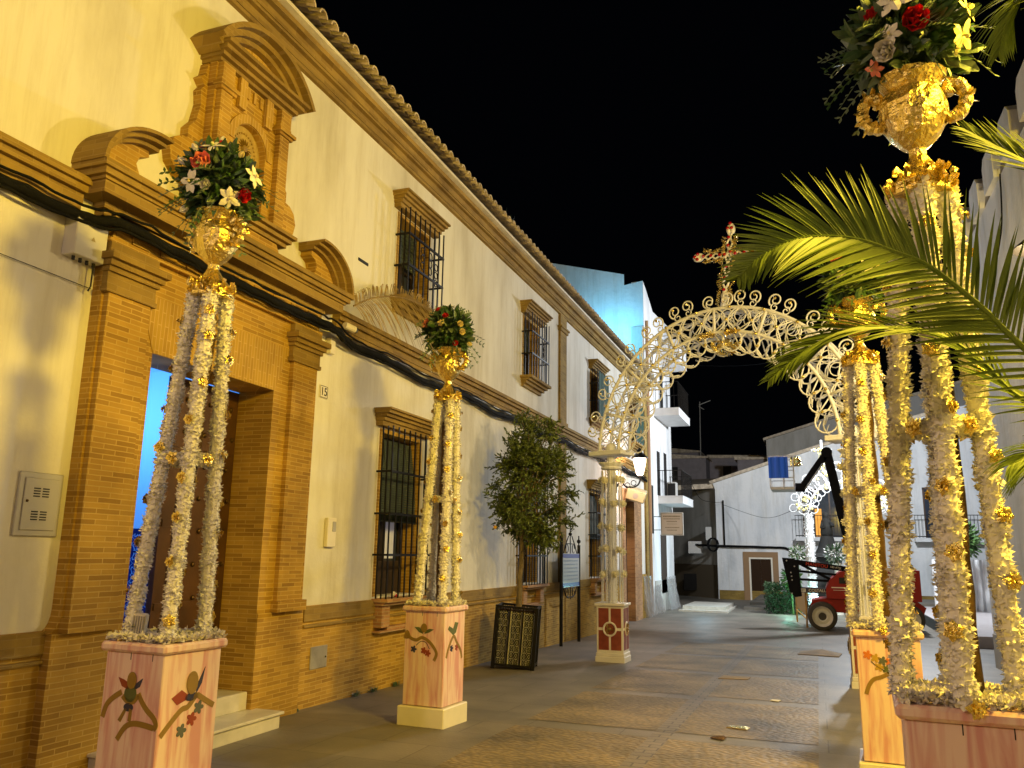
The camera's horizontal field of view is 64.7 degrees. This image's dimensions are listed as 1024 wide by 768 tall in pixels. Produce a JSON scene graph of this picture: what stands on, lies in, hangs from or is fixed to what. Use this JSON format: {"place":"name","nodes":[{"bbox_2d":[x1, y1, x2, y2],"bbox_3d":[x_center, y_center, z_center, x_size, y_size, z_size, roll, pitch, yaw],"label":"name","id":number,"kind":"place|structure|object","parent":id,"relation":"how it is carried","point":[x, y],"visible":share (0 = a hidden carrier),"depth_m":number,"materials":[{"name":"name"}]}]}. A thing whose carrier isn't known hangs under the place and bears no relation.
{"place":"outdoors","nodes":[
{"label":"outdoors","id":0,"kind":"place"},
{"bbox_2d":[211,595,1004,767],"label":"ground","id":1,"kind":"structure","parent":0,"point":[365,730],"depth_m":9.21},
{"bbox_2d":[95,135,282,767],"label":"flower column","id":2,"kind":"structure","parent":1,"relation":"on","point":[158,708],"depth_m":4.72,"materials":[{"name":"beige paint"}]},
{"bbox_2d":[131,612,148,633],"bbox_3d":[-2.114,1.374,4.589,0.085,0.148,0.067,0,-12,3],"label":"spotlight","id":3,"kind":"object","parent":2,"relation":"on","point":[140,620],"visible":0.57,"depth_m":4.57,"materials":[{"name":"beige paint"}]},
{"bbox_2d":[0,0,654,767],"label":"town house","id":4,"kind":"structure","parent":1,"relation":"on","point":[118,106],"depth_m":8.04,"materials":[{"name":"paint"}]},
{"bbox_2d":[11,471,63,536],"bbox_3d":[-3.303,0.842,5.650,0.044,0.440,0.350,-3,-13,20],"label":"meter box","id":5,"kind":"object","parent":4,"relation":"attached to","point":[37,504],"visible":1,"depth_m":5.63,"materials":[{"name":"grey paint"}]},
{"bbox_2d":[19,477,59,530],"bbox_3d":[-3.293,0.841,5.647,0.025,0.360,0.270,-3,-13,20],"label":"door","id":6,"kind":"structure","parent":5,"relation":"in","point":[38,512],"depth_m":5.64,"materials":[{"name":"grey paint"}]},
{"bbox_2d":[0,253,90,288],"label":"thin wire","id":7,"kind":"object","parent":4,"relation":"attached to","point":[44,270],"visible":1,"depth_m":5.79,"materials":[{"name":"black"}]},
{"bbox_2d":[61,217,107,291],"bbox_3d":[-3.213,-0.970,6.065,0.134,0.522,0.280,-3,-13,20],"label":"junction box","id":8,"kind":"object","parent":4,"relation":"attached to","point":[85,244],"visible":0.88,"depth_m":6.01,"materials":[{"name":"grey plastic"}]},
{"bbox_2d":[145,376,238,630],"bbox_3d":[-2.968,1.402,7.524,0.088,2.840,0.900,-3,-13,20],"label":"door leaf","id":9,"kind":"structure","parent":4,"relation":"in","point":[187,613],"depth_m":7.49,"materials":[{"name":"brown wood"}]},
{"bbox_2d":[309,645,327,669],"bbox_3d":[-2.062,2.919,8.633,0.027,0.230,0.320,-3,-13,20],"label":"wall hatch","id":10,"kind":"object","parent":4,"relation":"attached to","point":[318,656],"depth_m":8.62,"materials":[{"name":"metal"}]},
{"bbox_2d":[0,173,646,481],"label":"power cable bundle","id":11,"kind":"object","parent":4,"relation":"attached to","point":[29,191],"visible":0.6,"depth_m":7.04,"materials":[{"name":"black"}]},
{"bbox_2d":[0,184,646,481],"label":"power cable","id":12,"kind":"object","parent":11,"relation":"attached to","point":[5,187],"visible":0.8,"depth_m":6.96,"materials":[{"name":"black plastic"}]},
{"bbox_2d":[0,164,646,477],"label":"power cable","id":13,"kind":"object","parent":11,"relation":"attached to","point":[133,219],"visible":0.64,"depth_m":7.33,"materials":[{"name":"black plastic"}]},
{"bbox_2d":[319,384,327,399],"bbox_3d":[-2.115,0.089,9.076,0.016,0.150,0.160,-3,-13,20],"label":"house number tile","id":14,"kind":"object","parent":4,"relation":"attached to","point":[323,391],"visible":1,"depth_m":9.07,"materials":[{"name":"beige ceramic"}]},
{"bbox_2d":[323,518,336,546],"bbox_3d":[-2.025,1.654,9.005,0.056,0.320,0.170,-3,-13,20],"label":"entry phone","id":15,"kind":"object","parent":4,"relation":"attached to","point":[330,533],"visible":1,"depth_m":8.96,"materials":[{"name":"beige paint"}]},
{"bbox_2d":[326,338,335,354],"bbox_3d":[-2.068,-0.429,9.213,0.070,0.180,0.100,-3,-13,20],"label":"junction box","id":16,"kind":"object","parent":4,"relation":"attached to","point":[332,341],"visible":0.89,"depth_m":9.18,"materials":[{"name":"beige paint"}]},
{"bbox_2d":[342,322,357,332],"bbox_3d":[-1.926,-0.666,9.453,0.203,0.132,0.210,-3,-13,20],"label":"security camera","id":17,"kind":"object","parent":4,"relation":"attached to","point":[349,327],"visible":0.99,"depth_m":9.39,"materials":[{"name":"beige paint"}]},
{"bbox_2d":[358,257,367,265],"bbox_3d":[-1.853,-1.522,10.075,0.006,0.040,0.240,-3,-13,20],"label":"wall vent","id":18,"kind":"object","parent":4,"relation":"attached to","point":[363,261],"depth_m":10.06,"materials":[{"name":"black metal"}]},
{"bbox_2d":[353,283,434,363],"bbox_3d":[-1.226,-0.713,10.442,0.519,1.150,2.716,-3,-13,20],"label":"dried palm branch","id":19,"kind":"object","parent":4,"relation":"attached to","point":[394,290],"visible":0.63,"depth_m":9.94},
{"bbox_2d":[371,406,434,632],"bbox_3d":[-1.500,1.776,10.542,0.525,2.725,1.505,-3,-13,20],"label":"window","id":20,"kind":"structure","parent":4,"relation":"in","point":[395,554],"depth_m":10.50,"materials":[{"name":"metal"}]},
{"bbox_2d":[390,188,450,327],"bbox_3d":[-1.405,-1.675,11.377,0.525,1.665,1.345,-3,-13,20],"label":"window","id":21,"kind":"structure","parent":4,"relation":"in","point":[413,246],"depth_m":11.38,"materials":[{"name":"metal"}]},
{"bbox_2d":[352,340,634,472],"bbox_3d":[1.155,1.226,17.780,0.025,0.030,17.700,-3,-13,20],"label":"white conduit","id":22,"kind":"object","parent":4,"relation":"attached to","point":[362,345],"visible":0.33,"depth_m":11.72,"materials":[{"name":"beige"}]},
{"bbox_2d":[515,463,549,607],"bbox_3d":[0.272,2.784,15.238,0.525,2.725,1.505,-3,-13,20],"label":"window","id":23,"kind":"structure","parent":4,"relation":"in","point":[530,570],"depth_m":15.30,"materials":[{"name":"metal"}]},
{"bbox_2d":[520,299,552,395],"bbox_3d":[0.361,-0.671,16.055,0.525,1.665,1.345,-3,-13,20],"label":"window","id":24,"kind":"structure","parent":4,"relation":"in","point":[530,377],"depth_m":16.02,"materials":[{"name":"metal"}]},
{"bbox_2d":[587,479,607,595],"bbox_3d":[2.024,3.780,19.880,0.525,2.725,1.505,-3,-13,20],"label":"window","id":25,"kind":"structure","parent":4,"relation":"in","point":[595,558],"depth_m":19.77,"materials":[{"name":"metal"}]},
{"bbox_2d":[588,358,609,430],"bbox_3d":[2.113,0.325,20.697,0.525,1.665,1.345,-3,-13,20],"label":"window","id":26,"kind":"structure","parent":4,"relation":"in","point":[595,365],"depth_m":20.52,"materials":[{"name":"glass"}]},
{"bbox_2d":[599,371,608,421],"bbox_3d":[2.350,0.328,20.607,0.032,1.150,1.000,-3,-13,20],"label":"banner","id":27,"kind":"object","parent":4,"relation":"attached to","point":[602,403],"visible":0.56,"depth_m":20.51,"materials":[{"name":"teal fabric"}]},
{"bbox_2d":[626,520,627,601],"bbox_3d":[3.181,5.163,23.372,0.040,3.540,1.192,-3,-13,20],"label":"plain door","id":28,"kind":"structure","parent":4,"relation":"in","point":[626,520],"depth_m":23.92,"materials":[{"name":"beige paint"}]},
{"bbox_2d":[616,448,647,492],"bbox_3d":[3.288,2.373,22.234,0.935,1.240,0.470,-3,-13,20],"label":"wall lantern","id":29,"kind":"object","parent":4,"relation":"attached to","point":[639,459],"depth_m":22.08,"materials":[{"name":"beige glass"}]},
{"bbox_2d":[625,486,646,503],"bbox_3d":[3.591,3.195,23.360,0.612,0.569,0.763,-2,-12,12],"label":"alarm box","id":30,"kind":"object","parent":4,"relation":"attached to","point":[636,494],"visible":0.91,"depth_m":23.03,"materials":[{"name":"beige plastic"}]},
{"bbox_2d":[629,393,644,451],"bbox_3d":[3.713,1.235,24.935,0.525,1.665,1.345,-3,-13,20],"label":"window","id":31,"kind":"structure","parent":4,"relation":"in","point":[637,445],"depth_m":24.72,"materials":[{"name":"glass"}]},
{"bbox_2d":[637,403,643,444],"bbox_3d":[3.949,1.238,24.845,0.032,1.150,1.000,-3,-13,20],"label":"banner","id":32,"kind":"object","parent":4,"relation":"attached to","point":[640,429],"visible":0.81,"depth_m":24.90,"materials":[{"name":"teal fabric"}]},
{"bbox_2d":[352,689,359,696],"bbox_3d":[-1.774,3.534,9.245,0.086,0.076,0.146,-3,-13,20],"label":"weed","id":33,"kind":"object","parent":1,"relation":"on","point":[356,693],"visible":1,"depth_m":9.21,"materials":[{"name":"green plant"}]},
{"bbox_2d":[397,303,484,728],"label":"flower column","id":34,"kind":"structure","parent":1,"relation":"on","point":[433,666],"depth_m":8.00,"materials":[{"name":"beige paint"}]},
{"bbox_2d":[490,602,541,670],"bbox_3d":[0.073,3.867,12.397,0.660,0.920,0.660,4,-11,7],"label":"lattice planter","id":35,"kind":"object","parent":1,"relation":"on","point":[516,636],"visible":1,"depth_m":12.13,"materials":[{"name":"black metal"}]},
{"bbox_2d":[483,407,585,606],"bbox_3d":[0.361,1.928,12.645,1.630,3.230,1.512,-3,-13,20],"label":"orange tree","id":36,"kind":"object","parent":35,"relation":"on","point":[523,521],"visible":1,"depth_m":12.56,"materials":[{"name":"green plant"}]},
{"bbox_2d":[559,528,580,645],"bbox_3d":[1.215,4.219,16.820,0.090,2.450,1.391,-3,-13,20],"label":"tiled signboard","id":37,"kind":"object","parent":1,"relation":"on","point":[569,576],"visible":0.98,"depth_m":16.78,"materials":[{"name":"white metal"}]},
{"bbox_2d":[552,263,692,615],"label":"tall white building","id":38,"kind":"structure","parent":1,"relation":"on","point":[627,315],"depth_m":28.31,"materials":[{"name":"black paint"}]},
{"bbox_2d":[651,485,653,533],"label":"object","id":39,"kind":"structure","parent":38,"relation":"in","point":[651,485],"depth_m":27.17,"materials":[{"name":"white"}]},
{"bbox_2d":[657,451,660,495],"bbox_3d":[5.193,3.169,28.621,0.012,1.550,0.550,-3,-13,20],"label":"window","id":40,"kind":"structure","parent":38,"relation":"in","point":[658,453],"depth_m":28.59,"materials":[{"name":"black"}]},
{"bbox_2d":[659,374,662,407],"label":"window","id":41,"kind":"structure","parent":38,"relation":"in","point":[660,377],"depth_m":30.02,"materials":[{"name":"black glass"}]},
{"bbox_2d":[660,535,667,592],"bbox_3d":[5.383,6.360,28.600,0.020,2.000,1.100,-3,-13,20],"label":"door","id":42,"kind":"structure","parent":38,"relation":"in","point":[663,537],"depth_m":28.55,"materials":[{"name":"grey wood"}]},
{"bbox_2d":[663,453,666,495],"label":"window","id":43,"kind":"structure","parent":38,"relation":"in","point":[664,455],"depth_m":29.84,"materials":[{"name":"black"}]},
{"bbox_2d":[654,512,683,535],"bbox_3d":[5.224,4.677,27.009,1.000,0.760,0.092,-3,-13,20],"label":"shop sign","id":44,"kind":"object","parent":38,"relation":"attached to","point":[672,523],"visible":1,"depth_m":26.93,"materials":[{"name":"beige"}]},
{"bbox_2d":[618,645,753,767],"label":"gutter paving","id":45,"kind":"structure","parent":1,"relation":"on","point":[645,751],"depth_m":8.15,"materials":[{"name":"grey stone"}]},
{"bbox_2d":[672,478,718,598],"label":"alley house","id":46,"kind":"structure","parent":1,"relation":"on","point":[699,516],"depth_m":38.41,"materials":[{"name":"grey paint"}]},
{"bbox_2d":[688,527,718,552],"bbox_3d":[8.878,7.225,37.377,0.570,1.200,1.697,10,-15,-37],"label":"utility box","id":47,"kind":"object","parent":46,"relation":"attached to","point":[693,547],"visible":1,"depth_m":37.44,"materials":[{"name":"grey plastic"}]},
{"bbox_2d":[679,601,736,612],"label":"pavement platform","id":48,"kind":"structure","parent":1,"relation":"on","point":[713,607],"depth_m":28.11,"materials":[{"name":"concrete"}]},
{"bbox_2d":[710,736,726,739],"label":"litter","id":49,"kind":"object","parent":1,"relation":"on","point":[719,737],"visible":1,"depth_m":7.28,"materials":[{"name":"brown plant"}]},
{"bbox_2d":[588,222,878,688],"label":"lace arch","id":50,"kind":"structure","parent":1,"relation":"on","point":[612,630],"depth_m":13.46,"materials":[{"name":"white metal"}]},
{"bbox_2d":[763,581,801,614],"bbox_3d":[9.268,7.338,27.688,1.282,1.166,0.839,-3,-13,20],"label":"box hedge","id":51,"kind":"object","parent":1,"relation":"on","point":[775,586],"visible":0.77,"depth_m":27.57,"materials":[{"name":"green plant"}]},
{"bbox_2d":[779,568,802,614],"bbox_3d":[9.470,6.950,27.278,0.799,1.631,0.822,2,-12,-5],"label":"fern","id":52,"kind":"object","parent":1,"relation":"on","point":[785,579],"visible":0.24,"depth_m":27.25,"materials":[{"name":"green plant"}]},
{"bbox_2d":[788,543,806,614],"bbox_3d":[9.784,6.633,27.590,0.619,2.389,0.678,-3,-13,20],"label":"white bouquet","id":53,"kind":"object","parent":1,"relation":"on","point":[794,555],"visible":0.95,"depth_m":27.70,"materials":[{"name":"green plant"}]},
{"bbox_2d":[795,593,807,627],"bbox_3d":[8.364,6.429,23.372,0.050,1.020,2.069,-2,-12,12],"label":"safety barrier","id":54,"kind":"object","parent":1,"relation":"on","point":[801,603],"visible":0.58,"depth_m":23.09,"materials":[{"name":"brown paint"}]},
{"bbox_2d":[798,649,841,656],"bbox_3d":[6.023,5.211,15.757,0.756,0.098,1.261,-5,-13,26],"label":"cardboard sheet","id":55,"kind":"object","parent":1,"relation":"on","point":[820,652],"visible":1,"depth_m":15.39,"materials":[{"name":"beige cardboard"}]},
{"bbox_2d":[815,512,841,596],"bbox_3d":[11.434,6.415,29.194,1.240,3.520,1.240,-3,-13,20],"label":"bronze monument","id":56,"kind":"object","parent":1,"relation":"on","point":[826,532],"visible":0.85,"depth_m":29.09,"materials":[{"name":"grey metal"}]},
{"bbox_2d":[823,542,846,565],"bbox_3d":[11.169,6.652,27.739,0.842,2.453,0.796,2,-12,-7],"label":"white bouquet","id":57,"kind":"object","parent":1,"relation":"on","point":[836,547],"visible":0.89,"depth_m":27.82,"materials":[{"name":"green plant"}]},
{"bbox_2d":[832,563,843,614],"bbox_3d":[11.161,7.007,27.644,0.320,1.720,0.304,-3,-13,20],"label":"flower stand","id":58,"kind":"object","parent":1,"relation":"on","point":[836,571],"visible":0.24,"depth_m":27.68,"materials":[{"name":"beige paint"}]},
{"bbox_2d":[789,440,887,607],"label":"lace arch","id":59,"kind":"structure","parent":1,"relation":"on","point":[809,535],"depth_m":27.72,"materials":[{"name":"white"}]},
{"bbox_2d":[744,594,934,609],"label":"pavement steps","id":60,"kind":"structure","parent":1,"relation":"on","point":[757,603],"depth_m":30.67,"materials":[{"name":"grey concrete"}]},
{"bbox_2d":[768,447,925,630],"bbox_3d":[9.264,4.274,22.557,3.730,4.967,2.282,-3,-13,20],"label":"boom lift","id":61,"kind":"object","parent":1,"relation":"on","point":[822,613],"visible":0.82,"depth_m":22.26,"materials":[{"name":"red metal"}]},
{"bbox_2d":[709,405,985,599],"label":"white house","id":62,"kind":"structure","parent":1,"relation":"on","point":[745,573],"depth_m":36.04,"materials":[{"name":"paint"}]},
{"bbox_2d":[722,500,724,544],"bbox_3d":[9.667,6.343,36.875,0.072,2.046,0.061,-3,-13,20],"label":"street cable","id":63,"kind":"object","parent":62,"relation":"attached to","point":[723,521],"visible":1,"depth_m":36.85,"materials":[{"name":"black plastic"}]},
{"bbox_2d":[695,544,804,558],"bbox_3d":[10.614,7.516,36.363,5.582,0.623,0.693,-5,-13,28],"label":"street cable","id":64,"kind":"object","parent":62,"relation":"attached to","point":[749,546],"visible":0.72,"depth_m":36.26,"materials":[{"name":"black plastic"}]},
{"bbox_2d":[751,559,771,590],"bbox_3d":[11.090,8.720,35.904,0.865,1.840,0.020,-3,-13,20],"label":"door","id":65,"kind":"structure","parent":62,"relation":"in","point":[760,568],"depth_m":35.95,"materials":[{"name":"brown wood"}]},
{"bbox_2d":[802,489,841,536],"bbox_3d":[13.649,5.676,35.570,1.610,2.120,0.060,-3,-13,20],"label":"balcony door","id":66,"kind":"structure","parent":62,"relation":"in","point":[827,505],"depth_m":35.57,"materials":[{"name":"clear glass"}]},
{"bbox_2d":[763,380,966,460],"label":"white house","id":67,"kind":"structure","parent":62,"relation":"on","point":[799,438],"depth_m":43.52,"materials":[{"name":"paint"}]},
{"bbox_2d":[922,487,932,537],"bbox_3d":[18.185,5.402,33.917,1.610,2.120,0.060,-3,-13,20],"label":"balcony door","id":68,"kind":"structure","parent":62,"relation":"in","point":[926,503],"depth_m":34.17,"materials":[{"name":"black glass"}]},
{"bbox_2d":[816,255,923,767],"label":"flower column","id":69,"kind":"structure","parent":1,"relation":"on","point":[882,735],"depth_m":6.22,"materials":[{"name":"beige paint"}]},
{"bbox_2d":[717,0,1023,503],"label":"palm tree","id":70,"kind":"object","parent":1,"relation":"on","point":[864,240],"visible":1,"depth_m":2.67,"materials":[{"name":"green plant"}]},
{"bbox_2d":[817,0,1023,767],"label":"flower column","id":71,"kind":"structure","parent":1,"relation":"on","point":[904,58],"depth_m":3.20,"materials":[{"name":"beige paint"}]},
{"bbox_2d":[924,606,993,648],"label":"stage platform","id":72,"kind":"structure","parent":1,"relation":"on","point":[985,632],"depth_m":21.44,"materials":[{"name":"white"}]},
{"bbox_2d":[931,559,990,611],"bbox_3d":[14.942,6.655,26.727,1.800,1.650,0.098,-3,-13,20],"label":"stage curtain","id":73,"kind":"object","parent":72,"relation":"on","point":[980,580],"visible":0.26,"depth_m":26.57,"materials":[{"name":"white fabric"}]},
{"bbox_2d":[961,61,1023,671],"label":"white side building","id":74,"kind":"structure","parent":1,"relation":"on","point":[985,191],"depth_m":11.87,"materials":[{"name":"white paint"}]},
{"bbox_2d":[998,174,1002,253],"bbox_3d":[7.328,-1.995,12.376,0.033,1.613,2.216,-3,-13,20],"label":"wall wire","id":75,"kind":"object","parent":74,"relation":"attached to","point":[1001,209],"depth_m":11.53,"materials":[{"name":"black"}]},
{"bbox_2d":[1013,240,1023,256],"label":"wall lantern","id":76,"kind":"object","parent":74,"relation":"attached to","point":[1016,250],"depth_m":8.55,"materials":[{"name":"white"}]},
{"bbox_2d":[434,642,818,767],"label":"cobble paving","id":77,"kind":"structure","parent":0,"point":[518,746],"depth_m":8.20,"materials":[{"name":"grey stone"}]},
{"bbox_2d":[718,675,750,679],"bbox_3d":[3.201,4.221,11.622,0.420,0.022,0.400,-3,-13,20],"label":"cardboard sheet","id":78,"kind":"object","parent":77,"relation":"on","point":[732,677],"visible":1,"depth_m":11.57,"materials":[{"name":"beige cardboard"}]},
{"bbox_2d":[726,725,749,729],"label":"litter","id":79,"kind":"object","parent":77,"relation":"on","point":[740,727],"visible":1,"depth_m":7.79,"materials":[{"name":"white paper"}]},
{"bbox_2d":[315,0,1023,455],"label":"sky","id":80,"kind":"structure","parent":0,"point":[626,137],"materials":[{"name":"black"}]},
{"bbox_2d":[671,448,705,455],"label":"roof","id":81,"kind":"structure","parent":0,"point":[684,452],"depth_m":55.50,"materials":[{"name":"tile"}]},
{"bbox_2d":[671,454,711,494],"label":"distant house","id":82,"kind":"structure","parent":0,"point":[694,467],"depth_m":49.35,"materials":[{"name":"paint"}]},
{"bbox_2d":[672,467,677,479],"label":"window","id":83,"kind":"structure","parent":82,"relation":"in","point":[674,473],"depth_m":49.55,"materials":[{"name":"black"}]},
{"bbox_2d":[699,400,709,459],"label":"antenna mast","id":84,"kind":"object","parent":82,"relation":"on","point":[700,425],"visible":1,"depth_m":49.59,"materials":[{"name":"grey metal"}]},
{"bbox_2d":[707,455,766,478],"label":"distant house","id":85,"kind":"structure","parent":0,"point":[722,465],"depth_m":50.57,"materials":[{"name":"paint"}]},
{"bbox_2d":[723,466,730,475],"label":"window","id":86,"kind":"structure","parent":85,"relation":"in","point":[726,469],"depth_m":50.44,"materials":[{"name":"black glass"}]},
{"bbox_2d":[734,456,766,470],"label":"distant house","id":87,"kind":"structure","parent":0,"point":[743,463],"depth_m":45.26,"materials":[{"name":"tile"}]},
{"bbox_2d":[968,521,983,558],"bbox_3d":[14.524,5.946,25.950,1.408,3.209,1.400,-3,-13,20],"label":"potted fern","id":88,"kind":"object","parent":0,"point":[974,540],"visible":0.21,"depth_m":25.87,"materials":[{"name":"green plant"}]}
]}

